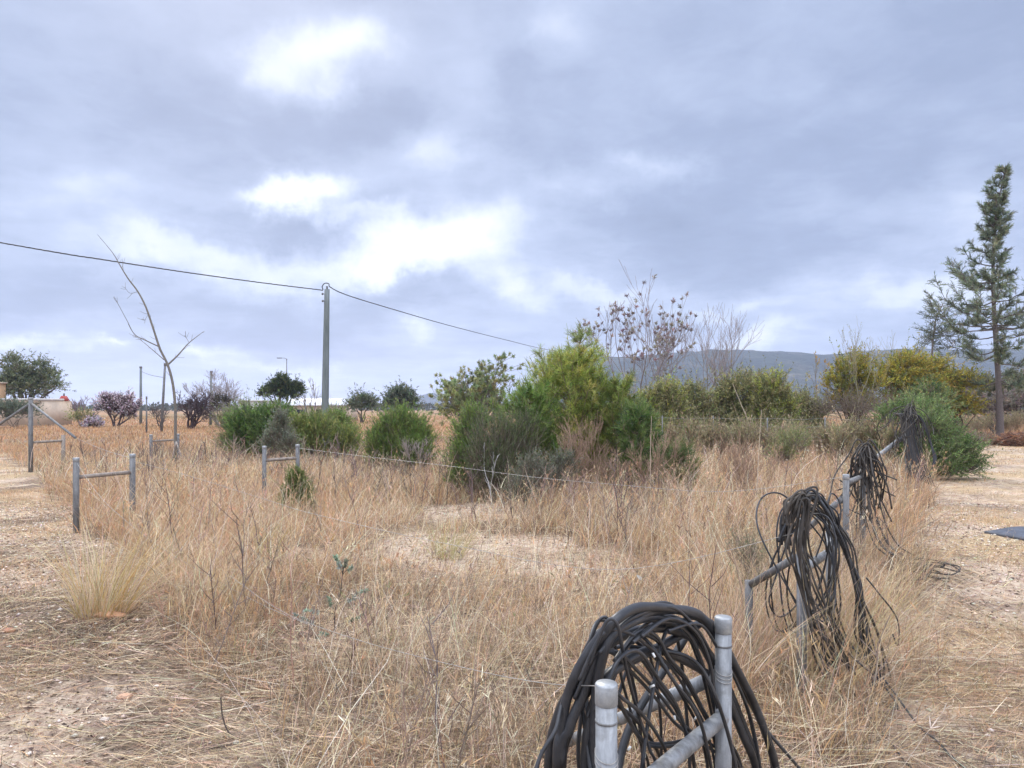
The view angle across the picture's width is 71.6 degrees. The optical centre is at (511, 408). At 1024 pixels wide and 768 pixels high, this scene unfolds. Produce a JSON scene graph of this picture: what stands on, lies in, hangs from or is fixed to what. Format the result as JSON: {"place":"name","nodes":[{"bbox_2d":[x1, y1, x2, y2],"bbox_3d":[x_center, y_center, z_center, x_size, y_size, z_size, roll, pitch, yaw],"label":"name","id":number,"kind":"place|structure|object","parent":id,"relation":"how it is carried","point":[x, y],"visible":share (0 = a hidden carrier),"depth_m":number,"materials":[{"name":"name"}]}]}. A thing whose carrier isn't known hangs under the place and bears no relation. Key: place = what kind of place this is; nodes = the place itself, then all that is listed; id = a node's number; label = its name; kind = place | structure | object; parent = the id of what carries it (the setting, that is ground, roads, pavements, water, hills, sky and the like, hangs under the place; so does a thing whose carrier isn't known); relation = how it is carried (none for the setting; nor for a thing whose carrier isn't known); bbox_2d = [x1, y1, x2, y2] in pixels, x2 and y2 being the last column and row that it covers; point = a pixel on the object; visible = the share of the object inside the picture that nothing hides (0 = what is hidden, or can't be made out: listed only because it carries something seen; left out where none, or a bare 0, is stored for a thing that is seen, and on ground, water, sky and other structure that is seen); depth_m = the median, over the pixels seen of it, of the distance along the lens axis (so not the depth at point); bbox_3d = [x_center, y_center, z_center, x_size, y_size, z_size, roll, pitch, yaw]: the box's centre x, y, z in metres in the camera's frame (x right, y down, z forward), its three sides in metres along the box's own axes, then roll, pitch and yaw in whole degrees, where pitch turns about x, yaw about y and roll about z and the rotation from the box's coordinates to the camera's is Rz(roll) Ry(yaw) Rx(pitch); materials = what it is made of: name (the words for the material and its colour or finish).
{"place":"outdoors","nodes":[
{"label":"outdoors","id":0,"kind":"place"},
{"bbox_2d":[379,393,450,408],"bbox_3d":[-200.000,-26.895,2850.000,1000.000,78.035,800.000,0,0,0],"label":"hills","id":1,"kind":"structure","parent":0,"point":[426,398],"depth_m":2728.35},
{"bbox_2d":[0,409,1023,767],"bbox_3d":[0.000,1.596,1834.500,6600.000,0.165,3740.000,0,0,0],"label":"ground","id":2,"kind":"structure","parent":0,"point":[1012,469],"depth_m":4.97,"materials":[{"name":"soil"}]},
{"bbox_2d":[0,382,7,397],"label":"house","id":3,"kind":"structure","parent":2,"relation":"on","point":[2,388],"depth_m":74.52,"materials":[{"name":"beige paint"}]},
{"bbox_2d":[0,391,46,427],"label":"garden bush","id":4,"kind":"object","parent":2,"relation":"on","point":[10,405],"visible":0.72,"depth_m":57.77,"materials":[{"name":"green plant"}]},
{"bbox_2d":[0,398,71,425],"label":"house","id":5,"kind":"structure","parent":2,"relation":"on","point":[55,409],"depth_m":65.83,"materials":[{"name":"paint"}]},
{"bbox_2d":[0,348,75,397],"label":"shade tree","id":6,"kind":"object","parent":2,"relation":"on","point":[21,378],"visible":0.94,"depth_m":77.69,"materials":[{"name":"green plant"}]},
{"bbox_2d":[0,397,76,471],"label":"fence post","id":7,"kind":"object","parent":2,"relation":"on","point":[30,405],"visible":0.86,"depth_m":16.97,"materials":[{"name":"metal"}]},
{"bbox_2d":[70,396,90,424],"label":"leafless tree","id":8,"kind":"object","parent":2,"relation":"on","point":[74,407],"visible":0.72,"depth_m":65.89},
{"bbox_2d":[63,404,98,427],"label":"garden bush","id":9,"kind":"object","parent":2,"relation":"on","point":[77,414],"visible":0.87,"depth_m":57.84,"materials":[{"name":"green plant"}]},
{"bbox_2d":[80,413,104,427],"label":"almond tree","id":10,"kind":"object","parent":2,"relation":"on","point":[97,421],"visible":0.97,"depth_m":57.56,"materials":[{"name":"pink plant"}]},
{"bbox_2d":[73,454,135,533],"bbox_3d":[-5.217,1.183,9.100,0.076,1.166,0.738,0,0,41],"label":"post pair","id":11,"kind":"object","parent":2,"relation":"on","point":[131,472],"visible":0.88,"depth_m":8.92,"materials":[{"name":"metal"}]},
{"bbox_2d":[135,461,793,569],"bbox_3d":[-1.790,0.885,6.527,8.544,0.405,0.331,0,0,39],"label":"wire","id":12,"kind":"object","parent":11,"relation":"attached to","point":[494,553],"visible":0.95,"depth_m":5.05,"materials":[{"name":"metal"}]},
{"bbox_2d":[88,386,143,426],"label":"almond tree","id":13,"kind":"object","parent":2,"relation":"on","point":[121,404],"visible":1,"depth_m":59.38,"materials":[{"name":"plant"}]},
{"bbox_2d":[1,491,234,620],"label":"grass tuft","id":14,"kind":"object","parent":2,"relation":"on","point":[103,603],"visible":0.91,"depth_m":5.33,"materials":[{"name":"plant"}]},
{"bbox_2d":[139,366,141,424],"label":"distant pole","id":15,"kind":"object","parent":2,"relation":"on","point":[140,397],"visible":0.86,"depth_m":69.90,"materials":[{"name":"metal"}]},
{"bbox_2d":[97,234,204,464],"bbox_3d":[-9.209,-1.373,18.105,2.517,6.088,0.961,0,0,-22],"label":"tall sapling","id":16,"kind":"object","parent":2,"relation":"on","point":[172,384],"visible":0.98,"depth_m":17.98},
{"bbox_2d":[147,403,169,426],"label":"leafless tree","id":17,"kind":"object","parent":2,"relation":"on","point":[156,411],"visible":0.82,"depth_m":57.80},
{"bbox_2d":[160,363,166,430],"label":"distant pole","id":18,"kind":"object","parent":2,"relation":"on","point":[162,404],"visible":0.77,"depth_m":47.93,"materials":[{"name":"metal"}]},
{"bbox_2d":[149,434,179,463],"bbox_3d":[-9.421,1.248,19.250,0.085,1.095,0.780,0,0,44],"label":"post pair","id":19,"kind":"object","parent":2,"relation":"on","point":[152,440],"visible":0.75,"depth_m":19.15,"materials":[{"name":"metal"}]},
{"bbox_2d":[173,388,221,428],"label":"leafless tree","id":20,"kind":"object","parent":2,"relation":"on","point":[194,403],"visible":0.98,"depth_m":54.72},
{"bbox_2d":[182,368,244,425],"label":"leafless tree","id":21,"kind":"object","parent":2,"relation":"on","point":[226,388],"visible":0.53,"depth_m":62.05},
{"bbox_2d":[176,558,260,612],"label":"grass tuft","id":22,"kind":"object","parent":2,"relation":"on","point":[224,583],"visible":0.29,"depth_m":5.52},
{"bbox_2d":[207,389,235,426],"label":"tree","id":23,"kind":"object","parent":2,"relation":"on","point":[224,399],"visible":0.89,"depth_m":55.84,"materials":[{"name":"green plant"}]},
{"bbox_2d":[201,384,254,455],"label":"bush","id":24,"kind":"object","parent":2,"relation":"on","point":[222,421],"visible":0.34,"depth_m":21.91,"materials":[{"name":"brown plant"}]},
{"bbox_2d":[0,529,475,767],"bbox_3d":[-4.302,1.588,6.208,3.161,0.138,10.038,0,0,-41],"label":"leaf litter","id":25,"kind":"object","parent":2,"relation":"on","point":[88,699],"visible":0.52,"depth_m":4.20,"materials":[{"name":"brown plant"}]},
{"bbox_2d":[218,385,299,460],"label":"bush","id":26,"kind":"object","parent":2,"relation":"on","point":[243,422],"visible":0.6,"depth_m":20.61,"materials":[{"name":"plant"}]},
{"bbox_2d":[224,510,306,561],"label":"grass tuft","id":27,"kind":"object","parent":2,"relation":"on","point":[278,545],"visible":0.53,"depth_m":7.35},
{"bbox_2d":[251,393,303,477],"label":"sage bush","id":28,"kind":"object","parent":2,"relation":"on","point":[273,437],"visible":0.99,"depth_m":15.41,"materials":[{"name":"green plant"}]},
{"bbox_2d":[247,370,313,405],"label":"rounded pine","id":29,"kind":"object","parent":2,"relation":"on","point":[285,385],"visible":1,"depth_m":79.70,"materials":[{"name":"green plant"}]},
{"bbox_2d":[262,444,299,498],"bbox_3d":[-3.854,1.218,11.850,0.619,1.215,0.072,0,0,-33],"label":"post pair","id":30,"kind":"object","parent":2,"relation":"on","point":[296,458],"visible":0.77,"depth_m":11.72,"materials":[{"name":"metal"}]},
{"bbox_2d":[301,448,841,491],"bbox_3d":[-0.074,0.784,9.493,8.669,0.327,0.688,0,0,40],"label":"wire","id":31,"kind":"object","parent":30,"relation":"attached to","point":[603,483],"visible":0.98,"depth_m":8.66,"materials":[{"name":"metal"}]},
{"bbox_2d":[268,460,317,517],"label":"juniper bush","id":32,"kind":"object","parent":2,"relation":"on","point":[290,476],"visible":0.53,"depth_m":10.31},
{"bbox_2d":[289,378,320,411],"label":"leafless tree","id":33,"kind":"object","parent":2,"relation":"on","point":[314,395],"visible":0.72,"depth_m":83.24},
{"bbox_2d":[284,399,359,419],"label":"shed","id":34,"kind":"structure","parent":2,"relation":"on","point":[339,401],"depth_m":90.36,"materials":[{"name":"paint"}]},
{"bbox_2d":[284,396,366,460],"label":"bush","id":35,"kind":"object","parent":2,"relation":"on","point":[311,428],"visible":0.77,"depth_m":20.71,"materials":[{"name":"plant"}]},
{"bbox_2d":[321,286,329,413],"bbox_3d":[-9.749,-2.239,37.000,0.342,8.253,0.342,0,0,45],"label":"utility pole","id":36,"kind":"object","parent":2,"relation":"on","point":[325,376],"visible":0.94,"depth_m":36.92,"materials":[{"name":"concrete"}]},
{"bbox_2d":[0,242,628,357],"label":"overhead cable","id":37,"kind":"object","parent":36,"relation":"attached to","point":[239,279],"visible":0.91,"depth_m":32.60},
{"bbox_2d":[292,554,369,646],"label":"grey sprig","id":38,"kind":"object","parent":2,"relation":"on","point":[341,565],"visible":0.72,"depth_m":4.74,"materials":[{"name":"green plant"}]},
{"bbox_2d":[321,394,364,457],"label":"bush","id":39,"kind":"object","parent":2,"relation":"on","point":[341,414],"visible":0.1,"depth_m":21.89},
{"bbox_2d":[341,382,383,422],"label":"hazy tree","id":40,"kind":"object","parent":2,"relation":"on","point":[368,400],"visible":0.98,"depth_m":77.62,"materials":[{"name":"green plant"}]},
{"bbox_2d":[347,398,448,470],"bbox_3d":[-2.724,0.649,17.065,2.133,1.873,1.806,0,0,26],"label":"round bush","id":41,"kind":"object","parent":2,"relation":"on","point":[398,426],"visible":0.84,"depth_m":16.79,"materials":[{"name":"plant"}]},
{"bbox_2d":[372,375,426,413],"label":"hazy tree","id":42,"kind":"object","parent":2,"relation":"on","point":[402,393],"visible":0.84,"depth_m":74.45,"materials":[{"name":"green plant"}]},
{"bbox_2d":[400,435,434,472],"bbox_3d":[-2.304,1.122,16.408,0.572,0.997,1.086,0,0,40],"label":"dead brush","id":43,"kind":"object","parent":2,"relation":"on","point":[410,449],"visible":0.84,"depth_m":16.37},
{"bbox_2d":[410,514,491,559],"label":"grass tuft","id":44,"kind":"object","parent":2,"relation":"on","point":[444,539],"visible":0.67,"depth_m":7.62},
{"bbox_2d":[434,384,496,495],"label":"leafy bush","id":45,"kind":"object","parent":2,"relation":"on","point":[459,428],"visible":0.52,"depth_m":12.88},
{"bbox_2d":[426,352,524,435],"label":"pepper tree","id":46,"kind":"object","parent":2,"relation":"on","point":[454,390],"visible":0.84,"depth_m":34.93,"materials":[{"name":"green plant"}]},
{"bbox_2d":[45,430,932,767],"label":"dead weeds","id":47,"kind":"object","parent":2,"relation":"on","point":[241,546],"visible":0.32,"depth_m":8.22,"materials":[{"name":"plant"}]},
{"bbox_2d":[481,442,497,503],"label":"dead twig","id":48,"kind":"object","parent":2,"relation":"on","point":[489,486],"visible":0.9,"depth_m":11.99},
{"bbox_2d":[447,389,552,499],"bbox_3d":[-0.026,0.626,12.695,2.151,2.101,1.492,0,0,-38],"label":"dark bush","id":49,"kind":"object","parent":2,"relation":"on","point":[501,445],"visible":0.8,"depth_m":12.40,"materials":[{"name":"plant"}]},
{"bbox_2d":[0,415,1023,767],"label":"dry grass","id":50,"kind":"structure","parent":2,"relation":"on","point":[692,529],"depth_m":5.91,"materials":[{"name":"plant"}]},
{"bbox_2d":[0,501,1023,767],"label":"pebbles","id":51,"kind":"object","parent":2,"relation":"on","point":[426,597],"visible":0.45,"depth_m":6.74,"materials":[{"name":"gravel"}]},
{"bbox_2d":[489,375,576,485],"bbox_3d":[0.360,0.489,13.650,1.684,2.342,1.709,0,0,-30],"label":"pine sapling","id":52,"kind":"object","parent":2,"relation":"on","point":[522,391],"visible":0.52,"depth_m":13.44,"materials":[{"name":"plant"}]},
{"bbox_2d":[504,436,585,512],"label":"sage bush","id":53,"kind":"object","parent":2,"relation":"on","point":[557,462],"visible":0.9,"depth_m":11.01,"materials":[{"name":"green plant"}]},
{"bbox_2d":[519,343,571,480],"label":"pine sapling","id":54,"kind":"object","parent":2,"relation":"on","point":[540,357],"visible":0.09,"depth_m":15.52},
{"bbox_2d":[72,402,1023,410],"bbox_3d":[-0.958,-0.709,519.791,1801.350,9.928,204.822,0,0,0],"label":"woods","id":55,"kind":"object","parent":2,"relation":"on","point":[171,407],"visible":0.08,"depth_m":458.73,"materials":[{"name":"green plant"}]},
{"bbox_2d":[540,410,614,489],"bbox_3d":[1.150,0.851,12.535,1.329,1.698,1.935,0,0,0],"label":"dead brush","id":56,"kind":"object","parent":2,"relation":"on","point":[578,449],"visible":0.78,"depth_m":12.36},
{"bbox_2d":[521,337,634,480],"bbox_3d":[1.285,0.099,14.214,2.498,3.072,2.398,0,0,0],"label":"pine sapling","id":57,"kind":"object","parent":2,"relation":"on","point":[571,369],"visible":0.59,"depth_m":13.83,"materials":[{"name":"plant"}]},
{"bbox_2d":[559,318,598,471],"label":"pine sapling","id":58,"kind":"object","parent":2,"relation":"on","point":[580,335],"visible":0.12,"depth_m":15.18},
{"bbox_2d":[585,447,644,498],"bbox_3d":[1.717,1.149,12.301,1.244,1.012,0.901,0,0,41],"label":"dead brush","id":59,"kind":"object","parent":2,"relation":"on","point":[603,467],"visible":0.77,"depth_m":12.17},
{"bbox_2d":[577,367,660,485],"bbox_3d":[2.058,0.388,13.835,1.636,2.511,1.425,0,0,32],"label":"pine sapling","id":60,"kind":"object","parent":2,"relation":"on","point":[618,391],"visible":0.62,"depth_m":13.63,"materials":[{"name":"plant"}]},
{"bbox_2d":[521,614,731,767],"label":"hose rack","id":61,"kind":"object","parent":2,"relation":"on","point":[678,754],"visible":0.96,"depth_m":2.03,"materials":[{"name":"metal"}]},
{"bbox_2d":[232,577,594,685],"bbox_3d":[-0.736,0.871,3.153,0.194,0.492,3.617,0,0,-34],"label":"wire","id":62,"kind":"object","parent":61,"relation":"attached to","point":[433,660],"visible":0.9,"depth_m":2.60,"materials":[{"name":"metal"}]},
{"bbox_2d":[534,601,800,767],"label":"hose coil","id":63,"kind":"object","parent":61,"relation":"on","point":[619,627],"visible":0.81,"depth_m":1.89,"materials":[{"name":"black plastic"}]},
{"bbox_2d":[571,260,699,398],"bbox_3d":[5.479,-2.152,30.523,5.208,7.628,5.001,0,0,20],"label":"seedpod tree","id":64,"kind":"object","parent":2,"relation":"on","point":[661,340],"visible":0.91,"depth_m":29.66,"materials":[{"name":"brown plant"}]},
{"bbox_2d":[609,394,668,490],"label":"pine sapling","id":65,"kind":"object","parent":2,"relation":"on","point":[636,420],"visible":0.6,"depth_m":12.66,"materials":[{"name":"plant"}]},
{"bbox_2d":[626,422,689,495],"bbox_3d":[2.356,0.933,11.432,0.814,1.431,1.846,0,0,30],"label":"dead brush","id":66,"kind":"object","parent":2,"relation":"on","point":[655,465],"visible":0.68,"depth_m":11.38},
{"bbox_2d":[625,358,697,442],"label":"olive bush","id":67,"kind":"object","parent":2,"relation":"on","point":[663,395],"visible":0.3,"depth_m":25.65,"materials":[{"name":"green plant"}]},
{"bbox_2d":[651,433,705,494],"bbox_3d":[2.751,1.016,11.576,0.960,1.213,0.840,0,0,0],"label":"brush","id":68,"kind":"object","parent":2,"relation":"on","point":[685,449],"visible":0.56,"depth_m":11.51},
{"bbox_2d":[674,365,721,444],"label":"olive bush","id":69,"kind":"object","parent":2,"relation":"on","point":[699,399],"visible":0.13,"depth_m":26.65,"materials":[{"name":"green plant"}]},
{"bbox_2d":[677,302,763,402],"bbox_3d":[9.204,-1.542,31.896,3.436,6.406,3.756,0,0,-12],"label":"leafless tree","id":70,"kind":"object","parent":2,"relation":"on","point":[723,362],"visible":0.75,"depth_m":31.88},
{"bbox_2d":[706,351,772,442],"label":"olive bush","id":71,"kind":"object","parent":2,"relation":"on","point":[726,396],"visible":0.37,"depth_m":27.17,"materials":[{"name":"green plant"}]},
{"bbox_2d":[611,545,880,697],"bbox_3d":[1.220,1.197,3.992,1.459,0.832,1.536,0,0,0],"label":"grass tuft","id":72,"kind":"object","parent":2,"relation":"on","point":[740,631],"visible":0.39,"depth_m":4.03,"materials":[{"name":"plant"}]},
{"bbox_2d":[711,430,789,498],"bbox_3d":[3.666,0.971,10.961,1.379,1.294,0.859,0,0,-25],"label":"dead brush","id":73,"kind":"object","parent":2,"relation":"on","point":[737,461],"visible":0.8,"depth_m":10.86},
{"bbox_2d":[614,416,886,462],"bbox_3d":[6.262,1.018,19.500,7.163,1.633,0.036,0,0,25],"label":"wire fence","id":74,"kind":"object","parent":2,"relation":"on","point":[767,429],"visible":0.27,"depth_m":19.15,"materials":[{"name":"metal"}]},
{"bbox_2d":[718,498,783,599],"bbox_3d":[1.815,1.178,5.431,0.520,0.973,0.475,0,0,39],"label":"wild fennel","id":75,"kind":"object","parent":2,"relation":"on","point":[749,550],"visible":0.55,"depth_m":5.39,"materials":[{"name":"brown plant"}]},
{"bbox_2d":[665,527,864,644],"bbox_3d":[1.736,1.213,4.718,1.452,0.848,1.568,0,0,44],"label":"grass tuft","id":76,"kind":"object","parent":2,"relation":"on","point":[742,586],"visible":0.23,"depth_m":4.75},
{"bbox_2d":[732,355,818,444],"bbox_3d":[9.968,-0.211,26.814,3.327,3.765,2.805,0,0,0],"label":"olive bush","id":77,"kind":"object","parent":2,"relation":"on","point":[773,392],"visible":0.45,"depth_m":26.65,"materials":[{"name":"green plant"}]},
{"bbox_2d":[761,417,815,486],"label":"green weed","id":78,"kind":"object","parent":2,"relation":"on","point":[787,443],"visible":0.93,"depth_m":11.96,"materials":[{"name":"green plant"}]},
{"bbox_2d":[745,518,834,700],"bbox_3d":[1.776,1.212,4.181,0.668,1.204,0.428,0,0,-20],"label":"hose rack","id":79,"kind":"object","parent":2,"relation":"on","point":[772,571],"visible":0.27,"depth_m":4.00,"materials":[{"name":"metal"}]},
{"bbox_2d":[755,486,965,767],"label":"hose coil","id":80,"kind":"object","parent":79,"relation":"on","point":[797,505],"visible":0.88,"depth_m":3.99,"materials":[{"name":"rubber"}]},
{"bbox_2d":[691,537,899,682],"bbox_3d":[1.712,1.186,4.330,1.374,0.903,1.366,0,0,0],"label":"grass tuft","id":81,"kind":"object","parent":2,"relation":"on","point":[782,618],"visible":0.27,"depth_m":4.25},
{"bbox_2d":[777,370,837,443],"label":"olive bush","id":82,"kind":"object","parent":2,"relation":"on","point":[813,418],"visible":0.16,"depth_m":27.59,"materials":[{"name":"green plant"}]},
{"bbox_2d":[767,465,865,582],"bbox_3d":[2.931,1.143,6.978,0.867,1.345,0.743,0,0,38],"label":"hose rack","id":83,"kind":"object","parent":2,"relation":"on","point":[847,482],"visible":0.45,"depth_m":6.47,"materials":[{"name":"metal"}]},
{"bbox_2d":[829,439,960,581],"bbox_3d":[3.720,0.943,6.845,0.920,1.291,1.019,0,0,-42],"label":"hose coil","id":84,"kind":"object","parent":83,"relation":"on","point":[867,455],"visible":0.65,"depth_m":6.87,"materials":[{"name":"rubber"}]},
{"bbox_2d":[806,351,850,401],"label":"thin sapling","id":85,"kind":"object","parent":2,"relation":"on","point":[809,375],"visible":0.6,"depth_m":29.00,"materials":[{"name":"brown plant"}]},
{"bbox_2d":[656,400,1023,465],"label":"undergrowth","id":86,"kind":"object","parent":2,"relation":"on","point":[842,433],"visible":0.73,"depth_m":18.02,"materials":[{"name":"green plant"}]},
{"bbox_2d":[796,370,902,432],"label":"grey bush","id":87,"kind":"object","parent":2,"relation":"on","point":[830,408],"visible":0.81,"depth_m":26.92,"materials":[{"name":"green plant"}]},
{"bbox_2d":[713,521,1000,694],"bbox_3d":[2.076,1.136,4.209,1.709,1.022,1.542,0,0,0],"label":"grass tuft","id":88,"kind":"object","parent":2,"relation":"on","point":[851,631],"visible":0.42,"depth_m":4.08,"materials":[{"name":"plant"}]},
{"bbox_2d":[817,337,897,445],"bbox_3d":[14.065,-0.732,28.873,2.939,4.620,2.822,0,0,36],"label":"acacia","id":89,"kind":"object","parent":2,"relation":"on","point":[843,383],"visible":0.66,"depth_m":28.81,"materials":[{"name":"green plant"}]},
{"bbox_2d":[838,322,896,435],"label":"thin acacia","id":90,"kind":"object","parent":2,"relation":"on","point":[855,355],"visible":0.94,"depth_m":28.13,"materials":[{"name":"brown plant"}]},
{"bbox_2d":[859,435,910,487],"bbox_3d":[6.690,0.929,13.265,1.356,1.778,0.106,0,0,25],"label":"hose rack","id":91,"kind":"object","parent":2,"relation":"on","point":[887,448],"visible":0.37,"depth_m":13.06,"materials":[{"name":"metal"}]},
{"bbox_2d":[877,400,936,486],"bbox_3d":[7.215,0.632,12.907,0.964,1.550,0.905,0,0,0],"label":"hose coil","id":92,"kind":"object","parent":91,"relation":"hanging from","point":[907,419],"visible":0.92,"depth_m":12.85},
{"bbox_2d":[867,328,973,412],"bbox_3d":[17.076,-0.825,30.021,5.245,5.057,3.124,0,0,-21],"label":"acacia","id":93,"kind":"object","parent":2,"relation":"on","point":[920,366],"visible":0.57,"depth_m":29.68,"materials":[{"name":"green plant"}]},
{"bbox_2d":[887,373,967,430],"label":"dark bush","id":94,"kind":"object","parent":2,"relation":"on","point":[938,390],"visible":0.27,"depth_m":19.84,"materials":[{"name":"green plant"}]},
{"bbox_2d":[865,376,1002,481],"bbox_3d":[9.814,0.460,16.550,2.706,2.527,2.933,0,0,-12],"label":"spreading bush","id":95,"kind":"object","parent":2,"relation":"on","point":[954,443],"visible":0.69,"depth_m":16.03,"materials":[{"name":"green plant"}]},
{"bbox_2d":[909,291,1003,358],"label":"conifer","id":96,"kind":"object","parent":2,"relation":"on","point":[932,337],"visible":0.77,"depth_m":39.91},
{"bbox_2d":[935,353,995,429],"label":"acacia","id":97,"kind":"object","parent":2,"relation":"on","point":[956,380],"visible":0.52,"depth_m":33.56,"materials":[{"name":"green plant"}]},
{"bbox_2d":[921,162,1023,434],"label":"conifer","id":98,"kind":"object","parent":2,"relation":"on","point":[993,226],"visible":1,"depth_m":32.87,"materials":[{"name":"plant"}]},
{"bbox_2d":[963,423,1002,452],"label":"grey bush","id":99,"kind":"object","parent":2,"relation":"on","point":[983,437],"visible":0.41,"depth_m":19.91,"materials":[{"name":"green plant"}]},
{"bbox_2d":[966,428,1001,444],"bbox_3d":[20.435,1.383,31.004,2.125,1.038,1.840,0,0,0],"label":"brush pile","id":100,"kind":"object","parent":2,"relation":"on","point":[993,440],"visible":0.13,"depth_m":30.58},
{"bbox_2d":[957,365,1023,427],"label":"hazy tree","id":101,"kind":"object","parent":2,"relation":"on","point":[991,387],"visible":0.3,"depth_m":51.07,"materials":[{"name":"green plant"}]},
{"bbox_2d":[961,369,1023,432],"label":"hazy tree","id":102,"kind":"object","parent":2,"relation":"on","point":[1011,403],"visible":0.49,"depth_m":43.43,"materials":[{"name":"brown plant"}]},
{"bbox_2d":[984,526,1023,540],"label":"slab","id":103,"kind":"structure","parent":2,"relation":"on","point":[1018,532],"depth_m":8.98,"materials":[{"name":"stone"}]},
{"bbox_2d":[996,429,1023,446],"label":"brush pile","id":104,"kind":"object","parent":2,"relation":"on","point":[1015,439],"visible":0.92,"depth_m":29.78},
{"bbox_2d":[0,0,1023,408],"label":"sky","id":105,"kind":"structure","parent":0,"point":[487,167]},
{"bbox_2d":[509,348,1023,406],"bbox_3d":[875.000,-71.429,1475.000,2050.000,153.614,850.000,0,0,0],"label":"hills","id":106,"kind":"structure","parent":0,"point":[804,363],"depth_m":1401.31,"materials":[{"name":"grey"}]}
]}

